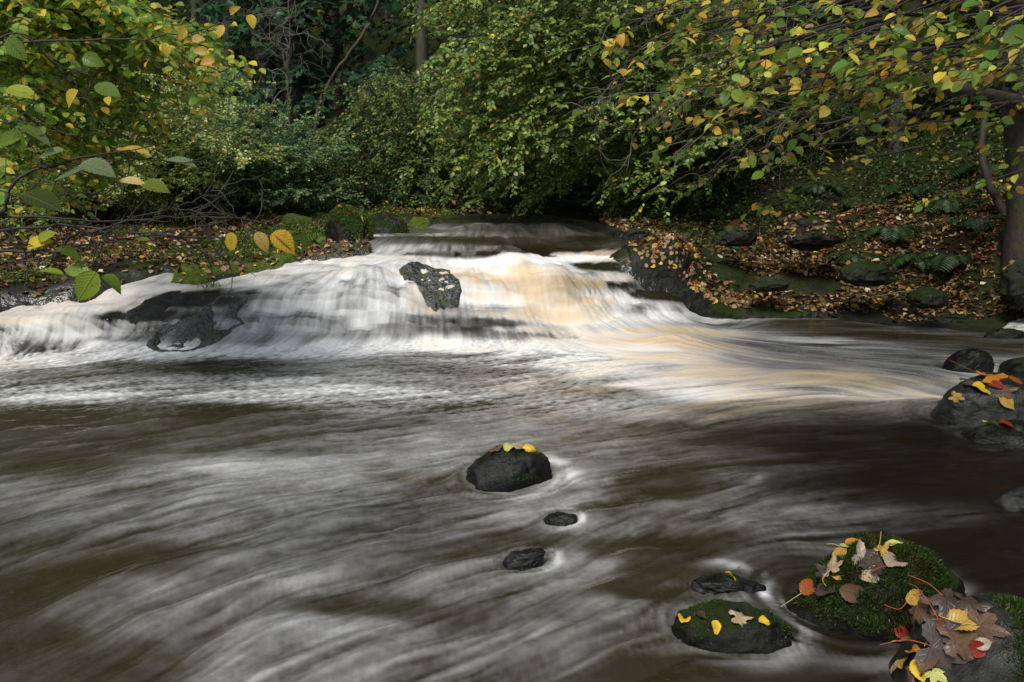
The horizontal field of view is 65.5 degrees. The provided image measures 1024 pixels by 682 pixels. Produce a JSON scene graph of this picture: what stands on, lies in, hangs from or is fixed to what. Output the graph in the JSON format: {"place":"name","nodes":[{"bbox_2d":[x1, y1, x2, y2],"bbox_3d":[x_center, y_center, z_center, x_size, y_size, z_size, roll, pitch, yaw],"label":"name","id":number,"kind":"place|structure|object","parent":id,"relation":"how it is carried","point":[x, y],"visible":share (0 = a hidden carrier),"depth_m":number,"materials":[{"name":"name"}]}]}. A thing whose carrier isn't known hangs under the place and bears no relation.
{"place":"outdoors","nodes":[
{"label":"outdoors","id":0,"kind":"place"},
{"bbox_2d":[0,218,1023,681],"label":"water","id":1,"kind":"structure","parent":0,"point":[276,486],"depth_m":4.05,"materials":[{"name":"grey liquid"}]},
{"bbox_2d":[125,293,199,324],"bbox_3d":[-3.191,-0.278,7.319,0.727,0.295,0.366,-4,13,-17],"label":"rock","id":2,"kind":"object","parent":1,"relation":"on","point":[151,308],"visible":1,"depth_m":7.26,"materials":[{"name":"stone"}]},
{"bbox_2d":[146,292,247,351],"bbox_3d":[-2.762,-0.153,7.088,1.004,0.463,0.591,-9,15,-35],"label":"rock","id":3,"kind":"object","parent":1,"relation":"on","point":[200,324],"visible":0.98,"depth_m":7.09,"materials":[{"name":"stone"}]},
{"bbox_2d":[399,261,461,311],"bbox_3d":[-0.757,-0.512,7.716,0.603,0.465,0.850,-6,13,-27],"label":"rock","id":4,"kind":"object","parent":1,"relation":"on","point":[436,299],"visible":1,"depth_m":7.63,"materials":[{"name":"stone"}]},
{"bbox_2d":[466,443,551,491],"bbox_3d":[-0.023,0.639,3.983,0.421,0.261,0.331,-6,13,-26],"label":"boulder","id":5,"kind":"object","parent":1,"relation":"in","point":[510,470],"visible":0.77,"depth_m":3.88,"materials":[{"name":"stone"}]},
{"bbox_2d":[502,548,545,570],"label":"rock","id":6,"kind":"object","parent":1,"relation":"in","point":[526,559],"visible":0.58,"depth_m":3.09,"materials":[{"name":"stone"}]},
{"bbox_2d":[543,512,577,525],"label":"rock","id":7,"kind":"object","parent":1,"relation":"in","point":[560,519],"visible":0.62,"depth_m":3.45,"materials":[{"name":"stone"}]},
{"bbox_2d":[691,572,766,594],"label":"rock","id":8,"kind":"object","parent":1,"relation":"in","point":[717,583],"visible":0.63,"depth_m":2.91,"materials":[{"name":"stone"}]},
{"bbox_2d":[671,598,793,653],"bbox_3d":[0.724,0.964,2.617,0.408,0.191,0.210,0,12,0],"label":"rock","id":9,"kind":"object","parent":1,"relation":"in","point":[754,635],"visible":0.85,"depth_m":2.55,"materials":[{"name":"stone"}]},
{"bbox_2d":[729,609,753,626],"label":"fallen leaf","id":10,"kind":"object","parent":9,"relation":"on","point":[740,618],"visible":1,"depth_m":2.56,"materials":[{"name":"beige plant"}]},
{"bbox_2d":[784,532,967,642],"bbox_3d":[1.255,0.877,2.782,0.672,0.406,0.475,0,12,0],"label":"boulder","id":11,"kind":"object","parent":1,"relation":"in","point":[869,615],"visible":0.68,"depth_m":2.65,"materials":[{"name":"plant"}]},
{"bbox_2d":[781,579,815,606],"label":"fallen leaf","id":12,"kind":"object","parent":11,"relation":"on","point":[805,587],"visible":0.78,"depth_m":2.80,"materials":[{"name":"orange plant"}]},
{"bbox_2d":[822,554,843,585],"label":"fallen leaf","id":13,"kind":"object","parent":11,"relation":"on","point":[832,565],"visible":1,"depth_m":2.70,"materials":[{"name":"brown plant"}]},
{"bbox_2d":[839,583,863,602],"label":"fallen leaf","id":14,"kind":"object","parent":11,"relation":"on","point":[847,591],"visible":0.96,"depth_m":2.63,"materials":[{"name":"brown plant"}]},
{"bbox_2d":[852,539,874,569],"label":"fallen leaf","id":15,"kind":"object","parent":11,"relation":"on","point":[861,549],"visible":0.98,"depth_m":2.71,"materials":[{"name":"brown plant"}]},
{"bbox_2d":[858,534,885,574],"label":"fallen leaf","id":16,"kind":"object","parent":11,"relation":"on","point":[876,560],"visible":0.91,"depth_m":2.67,"materials":[{"name":"brown plant"}]},
{"bbox_2d":[870,552,907,572],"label":"fallen leaf","id":17,"kind":"object","parent":11,"relation":"on","point":[889,561],"visible":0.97,"depth_m":2.64,"materials":[{"name":"brown plant"}]},
{"bbox_2d":[884,589,922,609],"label":"fallen leaf","id":18,"kind":"object","parent":11,"relation":"on","point":[911,598],"visible":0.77,"depth_m":2.56,"materials":[{"name":"yellow plant"}]},
{"bbox_2d":[889,592,1023,681],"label":"boulder","id":19,"kind":"object","parent":1,"relation":"in","point":[1002,660],"visible":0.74,"depth_m":2.23,"materials":[{"name":"grey stone"}]},
{"bbox_2d":[909,659,926,681],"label":"fallen leaf","id":20,"kind":"object","parent":19,"relation":"on","point":[914,669],"visible":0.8,"depth_m":2.26,"materials":[{"name":"yellow plant"}]},
{"bbox_2d":[908,583,928,627],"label":"fallen leaf","id":21,"kind":"object","parent":19,"relation":"on","point":[918,611],"visible":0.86,"depth_m":2.40,"materials":[{"name":"brown plant"}]},
{"bbox_2d":[880,619,973,669],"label":"fallen leaf","id":22,"kind":"object","parent":19,"relation":"on","point":[931,634],"visible":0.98,"depth_m":2.25,"materials":[{"name":"brown plant"}]},
{"bbox_2d":[917,656,940,672],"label":"fallen leaf","id":23,"kind":"object","parent":19,"relation":"on","point":[930,664],"visible":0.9,"depth_m":2.23,"materials":[{"name":"brown plant"}]},
{"bbox_2d":[924,668,947,681],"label":"fallen leaf","id":24,"kind":"object","parent":19,"relation":"on","point":[935,674],"visible":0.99,"depth_m":2.23,"materials":[{"name":"yellow plant"}]},
{"bbox_2d":[908,575,964,620],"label":"fallen leaf","id":25,"kind":"object","parent":19,"relation":"on","point":[947,603],"visible":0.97,"depth_m":2.31,"materials":[{"name":"brown plant"}]},
{"bbox_2d":[918,589,960,645],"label":"fallen leaf","id":26,"kind":"object","parent":19,"relation":"on","point":[944,638],"visible":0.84,"depth_m":2.29,"materials":[{"name":"brown plant"}]},
{"bbox_2d":[924,608,978,645],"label":"fallen leaf","id":27,"kind":"object","parent":19,"relation":"on","point":[957,615],"visible":0.71,"depth_m":2.27,"materials":[{"name":"yellow plant"}]},
{"bbox_2d":[936,621,978,659],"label":"fallen leaf","id":28,"kind":"object","parent":19,"relation":"on","point":[961,642],"visible":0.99,"depth_m":2.23,"materials":[{"name":"brown plant"}]},
{"bbox_2d":[953,592,992,611],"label":"fallen leaf","id":29,"kind":"object","parent":19,"relation":"on","point":[968,603],"visible":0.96,"depth_m":2.30,"materials":[{"name":"brown plant"}]},
{"bbox_2d":[938,609,1011,643],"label":"fallen leaf","id":30,"kind":"object","parent":19,"relation":"on","point":[988,628],"visible":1,"depth_m":2.24,"materials":[{"name":"brown plant"}]},
{"bbox_2d":[969,640,985,657],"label":"fallen leaf","id":31,"kind":"object","parent":19,"relation":"on","point":[974,645],"visible":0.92,"depth_m":2.23,"materials":[{"name":"red plant"}]},
{"bbox_2d":[942,348,994,372],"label":"rock","id":32,"kind":"object","parent":1,"relation":"in","point":[975,359],"visible":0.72,"depth_m":6.12,"materials":[{"name":"stone"}]},
{"bbox_2d":[930,372,1023,426],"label":"boulder","id":33,"kind":"object","parent":1,"relation":"in","point":[975,407],"visible":0.59,"depth_m":4.79,"materials":[{"name":"grey stone"}]},
{"bbox_2d":[948,359,1007,382],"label":"fallen leaf","id":34,"kind":"object","parent":33,"relation":"on","point":[989,378],"visible":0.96,"depth_m":4.86,"materials":[{"name":"orange plant"}]},
{"bbox_2d":[995,385,1018,398],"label":"fallen leaf","id":35,"kind":"object","parent":33,"relation":"on","point":[1006,390],"visible":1,"depth_m":4.76,"materials":[{"name":"brown plant"}]},
{"bbox_2d":[966,420,1023,446],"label":"rock","id":36,"kind":"object","parent":1,"relation":"in","point":[998,434],"visible":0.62,"depth_m":4.52,"materials":[{"name":"stone"}]},
{"bbox_2d":[993,486,1023,512],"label":"rock","id":37,"kind":"object","parent":1,"relation":"in","point":[1012,500],"visible":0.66,"depth_m":3.62,"materials":[{"name":"grey stone"}]},
{"bbox_2d":[998,357,1023,377],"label":"rock","id":38,"kind":"object","parent":1,"relation":"in","point":[1014,366],"visible":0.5,"depth_m":6.01,"materials":[{"name":"stone"}]},
{"bbox_2d":[0,0,1023,331],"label":"ground","id":39,"kind":"structure","parent":0,"point":[578,214],"depth_m":9.87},
{"bbox_2d":[0,0,265,262],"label":"hazel tree","id":40,"kind":"object","parent":39,"relation":"on","point":[66,19],"visible":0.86,"depth_m":4.66,"materials":[{"name":"green plant"}]},
{"bbox_2d":[0,6,268,65],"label":"hazel branch","id":41,"kind":"object","parent":40,"relation":"attached to","point":[200,50],"visible":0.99,"depth_m":3.31,"materials":[{"name":"yellow plant"}]},
{"bbox_2d":[0,32,295,300],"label":"overhanging hazel","id":42,"kind":"object","parent":39,"relation":"on","point":[87,284],"visible":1,"depth_m":2.29,"materials":[{"name":"green plant"}]},
{"bbox_2d":[0,50,297,229],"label":"hawthorn bush","id":43,"kind":"object","parent":39,"relation":"on","point":[186,128],"visible":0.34,"depth_m":9.79,"materials":[{"name":"green plant"}]},
{"bbox_2d":[150,0,253,87],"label":"woodland tree","id":44,"kind":"object","parent":39,"relation":"on","point":[201,2],"visible":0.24,"depth_m":20.45,"materials":[{"name":"green plant"}]},
{"bbox_2d":[0,207,461,283],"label":"moss plants","id":45,"kind":"object","parent":39,"relation":"on","point":[439,213],"visible":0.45,"depth_m":8.86,"materials":[{"name":"green plant"}]},
{"bbox_2d":[171,252,300,284],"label":"moss","id":46,"kind":"object","parent":39,"relation":"on","point":[191,277],"visible":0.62,"depth_m":8.01,"materials":[{"name":"green plant"}]},
{"bbox_2d":[115,65,369,215],"bbox_3d":[-3.868,-2.577,11.292,3.750,2.590,2.322,0,12,0],"label":"shrub","id":47,"kind":"object","parent":39,"relation":"on","point":[293,171],"visible":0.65,"depth_m":10.99,"materials":[{"name":"green plant"}]},
{"bbox_2d":[259,2,276,147],"bbox_3d":[-4.504,-7.253,14.166,5.216,8.728,5.746,-8,14,-34],"label":"beech tree","id":48,"kind":"object","parent":39,"relation":"on","point":[268,65],"visible":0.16,"depth_m":14.65,"materials":[{"name":"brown plant"}]},
{"bbox_2d":[235,0,334,193],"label":"bare sapling","id":49,"kind":"object","parent":39,"relation":"on","point":[289,36],"visible":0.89,"depth_m":12.29,"materials":[{"name":"brown wood"}]},
{"bbox_2d":[282,0,311,149],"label":"ivy clad tree","id":50,"kind":"object","parent":39,"relation":"on","point":[300,90],"visible":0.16,"depth_m":14.22,"materials":[{"name":"green plant"}]},
{"bbox_2d":[4,139,620,216],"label":"undergrowth","id":51,"kind":"object","parent":39,"relation":"on","point":[424,205],"visible":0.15,"depth_m":11.65,"materials":[{"name":"green plant"}]},
{"bbox_2d":[254,0,387,109],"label":"woodland tree","id":52,"kind":"object","parent":39,"relation":"on","point":[330,14],"visible":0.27,"depth_m":19.78,"materials":[{"name":"green plant"}]},
{"bbox_2d":[179,0,462,156],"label":"sycamore tree","id":53,"kind":"object","parent":39,"relation":"on","point":[232,37],"visible":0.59,"depth_m":14.24,"materials":[{"name":"green plant"}]},
{"bbox_2d":[317,0,353,156],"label":"slender tree","id":54,"kind":"object","parent":39,"relation":"on","point":[334,59],"visible":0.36,"depth_m":16.10,"materials":[{"name":"brown plant"}]},
{"bbox_2d":[301,240,372,260],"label":"rock","id":55,"kind":"object","parent":39,"relation":"on","point":[359,251],"visible":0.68,"depth_m":8.56,"materials":[{"name":"stone"}]},
{"bbox_2d":[309,0,379,185],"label":"slender tree","id":56,"kind":"object","parent":39,"relation":"on","point":[342,62],"visible":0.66,"depth_m":13.36,"materials":[{"name":"brown plant"}]},
{"bbox_2d":[324,204,374,243],"bbox_3d":[-1.865,-1.254,9.107,0.590,0.640,0.465,0,12,0],"label":"boulder","id":57,"kind":"object","parent":39,"relation":"on","point":[354,226],"visible":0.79,"depth_m":8.94,"materials":[{"name":"plant"}]},
{"bbox_2d":[300,124,455,210],"bbox_3d":[-2.356,-2.622,12.374,2.974,1.421,1.717,0,12,0],"label":"shrub","id":58,"kind":"object","parent":39,"relation":"on","point":[390,198],"visible":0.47,"depth_m":12.19,"materials":[{"name":"green plant"}]},
{"bbox_2d":[367,211,408,233],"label":"boulder","id":59,"kind":"object","parent":39,"relation":"on","point":[388,222],"visible":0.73,"depth_m":9.71,"materials":[{"name":"stone"}]},
{"bbox_2d":[408,217,429,227],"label":"rock","id":60,"kind":"object","parent":39,"relation":"on","point":[418,222],"visible":0.63,"depth_m":10.08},
{"bbox_2d":[300,0,580,209],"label":"beech tree","id":61,"kind":"object","parent":39,"relation":"on","point":[394,156],"visible":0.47,"depth_m":12.33,"materials":[{"name":"green plant"}]},
{"bbox_2d":[339,0,542,114],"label":"woodland tree","id":62,"kind":"object","parent":39,"relation":"on","point":[444,39],"visible":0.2,"depth_m":17.84,"materials":[{"name":"green plant"}]},
{"bbox_2d":[441,182,490,210],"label":"shrub","id":63,"kind":"object","parent":39,"relation":"on","point":[462,202],"visible":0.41,"depth_m":11.97,"materials":[{"name":"green plant"}]},
{"bbox_2d":[0,101,1023,321],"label":"leaf litter","id":64,"kind":"object","parent":39,"relation":"on","point":[754,298],"visible":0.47,"depth_m":8.97,"materials":[{"name":"brown plant"}]},
{"bbox_2d":[717,225,758,246],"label":"rock","id":65,"kind":"object","parent":64,"relation":"on","point":[738,238],"visible":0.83,"depth_m":8.68,"materials":[{"name":"stone"}]},
{"bbox_2d":[748,276,789,291],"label":"rock","id":66,"kind":"object","parent":64,"relation":"on","point":[767,284],"visible":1,"depth_m":8.04,"materials":[{"name":"stone"}]},
{"bbox_2d":[775,215,846,250],"bbox_3d":[3.276,-1.177,8.675,0.740,0.392,0.470,0,12,0],"label":"rock","id":67,"kind":"object","parent":64,"relation":"on","point":[818,240],"visible":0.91,"depth_m":8.56,"materials":[{"name":"stone"}]},
{"bbox_2d":[839,260,896,286],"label":"rock","id":68,"kind":"object","parent":64,"relation":"on","point":[866,273],"visible":1,"depth_m":7.86,"materials":[{"name":"stone"}]},
{"bbox_2d":[998,260,1023,307],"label":"rock","id":69,"kind":"object","parent":64,"relation":"on","point":[1011,287],"visible":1,"depth_m":7.64,"materials":[{"name":"stone"}]},
{"bbox_2d":[397,0,791,213],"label":"hazel tree","id":70,"kind":"object","parent":39,"relation":"on","point":[536,160],"visible":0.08,"depth_m":11.83,"materials":[{"name":"green plant"}]},
{"bbox_2d":[510,134,718,206],"bbox_3d":[1.535,-2.554,12.336,3.358,1.250,1.630,2,12,9],"label":"shrub","id":71,"kind":"object","parent":39,"relation":"on","point":[576,187],"visible":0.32,"depth_m":12.20,"materials":[{"name":"green plant"}]},
{"bbox_2d":[402,0,840,222],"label":"hazel tree","id":72,"kind":"object","parent":39,"relation":"on","point":[510,41],"visible":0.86,"depth_m":9.45,"materials":[{"name":"green plant"}]},
{"bbox_2d":[623,228,654,240],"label":"rock","id":73,"kind":"object","parent":39,"relation":"on","point":[634,234],"visible":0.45,"depth_m":8.81,"materials":[{"name":"stone"}]},
{"bbox_2d":[621,238,713,289],"bbox_3d":[1.729,-0.796,8.610,1.248,0.703,1.080,0,12,0],"label":"ledge","id":74,"kind":"object","parent":39,"relation":"on","point":[657,272],"visible":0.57,"depth_m":8.20,"materials":[{"name":"stone"}]},
{"bbox_2d":[598,77,762,175],"bbox_3d":[2.788,-3.494,13.160,2.914,2.111,2.218,2,12,9],"label":"shrub","id":75,"kind":"object","parent":39,"relation":"on","point":[684,143],"visible":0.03,"depth_m":13.02,"materials":[{"name":"green plant"}]},
{"bbox_2d":[691,191,734,202],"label":"fern","id":76,"kind":"object","parent":39,"relation":"on","point":[717,195],"visible":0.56,"depth_m":11.55,"materials":[{"name":"green plant"}]},
{"bbox_2d":[686,247,746,292],"bbox_3d":[2.261,-0.774,8.850,0.697,0.614,1.717,5,13,24],"label":"ledge","id":77,"kind":"object","parent":39,"relation":"on","point":[723,269],"visible":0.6,"depth_m":8.84,"materials":[{"name":"stone"}]},
{"bbox_2d":[698,180,749,192],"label":"fern","id":78,"kind":"object","parent":39,"relation":"on","point":[721,184],"visible":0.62,"depth_m":11.69,"materials":[{"name":"green plant"}]},
{"bbox_2d":[717,0,744,176],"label":"beech tree","id":79,"kind":"object","parent":39,"relation":"on","point":[732,118],"visible":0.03,"depth_m":12.45,"materials":[{"name":"brown plant"}]},
{"bbox_2d":[645,87,845,180],"bbox_3d":[3.610,-3.148,12.210,3.311,1.527,2.050,0,12,0],"label":"shrub","id":80,"kind":"object","parent":39,"relation":"on","point":[772,147],"visible":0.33,"depth_m":12.00,"materials":[{"name":"green plant"}]},
{"bbox_2d":[672,287,822,319],"bbox_3d":[2.425,-0.401,8.397,1.740,0.553,0.636,0,12,0],"label":"ledge","id":81,"kind":"object","parent":39,"relation":"on","point":[697,303],"visible":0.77,"depth_m":8.25,"materials":[{"name":"stone"}]},
{"bbox_2d":[711,0,797,102],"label":"woodland tree","id":82,"kind":"object","parent":39,"relation":"on","point":[785,18],"visible":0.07,"depth_m":17.24,"materials":[{"name":"green plant"}]},
{"bbox_2d":[543,0,1023,308],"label":"hazel tree","id":83,"kind":"object","parent":39,"relation":"on","point":[1001,39],"visible":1,"depth_m":4.84,"materials":[{"name":"green plant"}]},
{"bbox_2d":[692,27,882,130],"bbox_3d":[4.537,-4.370,13.442,4.258,1.964,2.444,0,12,0],"label":"shrub","id":84,"kind":"object","parent":39,"relation":"on","point":[772,106],"visible":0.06,"depth_m":13.46,"materials":[{"name":"green plant"}]},
{"bbox_2d":[582,6,1023,264],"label":"undergrowth","id":85,"kind":"object","parent":39,"relation":"on","point":[634,207],"visible":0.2,"depth_m":10.73,"materials":[{"name":"green plant"}]},
{"bbox_2d":[788,183,848,195],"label":"fern","id":86,"kind":"object","parent":39,"relation":"on","point":[838,186],"visible":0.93,"depth_m":10.81,"materials":[{"name":"green plant"}]},
{"bbox_2d":[821,251,884,264],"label":"fern","id":87,"kind":"object","parent":39,"relation":"on","point":[872,255],"visible":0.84,"depth_m":9.07,"materials":[{"name":"green plant"}]},
{"bbox_2d":[836,197,887,207],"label":"fern","id":88,"kind":"object","parent":39,"relation":"on","point":[848,201],"visible":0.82,"depth_m":10.12,"materials":[{"name":"green plant"}]},
{"bbox_2d":[748,8,977,172],"bbox_3d":[5.123,-3.515,11.504,3.524,2.343,1.996,0,12,0],"label":"shrub","id":89,"kind":"object","parent":39,"relation":"on","point":[853,132],"visible":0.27,"depth_m":11.42,"materials":[{"name":"green plant"}]},
{"bbox_2d":[859,225,922,242],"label":"fern","id":90,"kind":"object","parent":39,"relation":"on","point":[901,231],"visible":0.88,"depth_m":9.19,"materials":[{"name":"green plant"}]},
{"bbox_2d":[881,300,917,316],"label":"rock","id":91,"kind":"object","parent":39,"relation":"on","point":[898,306],"visible":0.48,"depth_m":8.16,"materials":[{"name":"stone"}]},
{"bbox_2d":[809,0,993,96],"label":"woodland tree","id":92,"kind":"object","parent":39,"relation":"on","point":[823,21],"visible":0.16,"depth_m":12.99,"materials":[{"name":"green plant"}]},
{"bbox_2d":[886,0,922,150],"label":"beech tree","id":93,"kind":"object","parent":39,"relation":"on","point":[916,4],"visible":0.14,"depth_m":11.03,"materials":[{"name":"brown plant"}]},
{"bbox_2d":[875,185,937,196],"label":"fern","id":94,"kind":"object","parent":39,"relation":"on","point":[897,187],"visible":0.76,"depth_m":9.91,"materials":[{"name":"green plant"}]},
{"bbox_2d":[881,253,951,269],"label":"fern","id":95,"kind":"object","parent":39,"relation":"on","point":[896,259],"visible":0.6,"depth_m":8.89,"materials":[{"name":"green plant"}]},
{"bbox_2d":[906,287,949,308],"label":"rock","id":96,"kind":"object","parent":39,"relation":"on","point":[925,297],"visible":1,"depth_m":7.51,"materials":[{"name":"stone"}]},
{"bbox_2d":[906,252,970,271],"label":"fern","id":97,"kind":"object","parent":39,"relation":"on","point":[947,259],"visible":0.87,"depth_m":8.59,"materials":[{"name":"green plant"}]},
{"bbox_2d":[920,309,976,322],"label":"rock","id":98,"kind":"object","parent":39,"relation":"on","point":[947,317],"visible":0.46,"depth_m":7.92,"materials":[{"name":"stone"}]},
{"bbox_2d":[922,198,976,212],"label":"fern","id":99,"kind":"object","parent":39,"relation":"on","point":[947,204],"visible":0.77,"depth_m":9.24,"materials":[{"name":"green plant"}]},
{"bbox_2d":[916,21,1000,130],"bbox_3d":[6.642,-3.798,11.082,2.831,1.794,2.300,0,12,0],"label":"shrub","id":100,"kind":"object","parent":39,"relation":"on","point":[973,103],"visible":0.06,"depth_m":11.05,"materials":[{"name":"green plant"}]},
{"bbox_2d":[942,215,1005,229],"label":"fern","id":101,"kind":"object","parent":39,"relation":"on","point":[974,222],"visible":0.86,"depth_m":8.81,"materials":[{"name":"green plant"}]},
{"bbox_2d":[947,162,1004,177],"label":"fern","id":102,"kind":"object","parent":39,"relation":"on","point":[963,168],"visible":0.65,"depth_m":9.64,"materials":[{"name":"green plant"}]},
{"bbox_2d":[971,221,1005,234],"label":"fern","id":103,"kind":"object","parent":39,"relation":"on","point":[983,226],"visible":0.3,"depth_m":8.33,"materials":[{"name":"green plant"}]},
{"bbox_2d":[977,6,1005,214],"bbox_3d":[5.317,-2.596,8.918,0.303,2.450,0.720,-4,13,-18],"label":"curved tree","id":104,"kind":"object","parent":39,"relation":"on","point":[995,194],"visible":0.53,"depth_m":8.86,"materials":[{"name":"brown wood"}]},
{"bbox_2d":[984,328,1023,338],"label":"rock","id":105,"kind":"object","parent":39,"relation":"on","point":[1005,333],"visible":0.62,"depth_m":7.35,"materials":[{"name":"stone"}]},
{"bbox_2d":[1003,318,1023,331],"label":"rock","id":106,"kind":"object","parent":39,"relation":"on","point":[1018,324],"visible":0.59,"depth_m":7.71,"materials":[{"name":"stone"}]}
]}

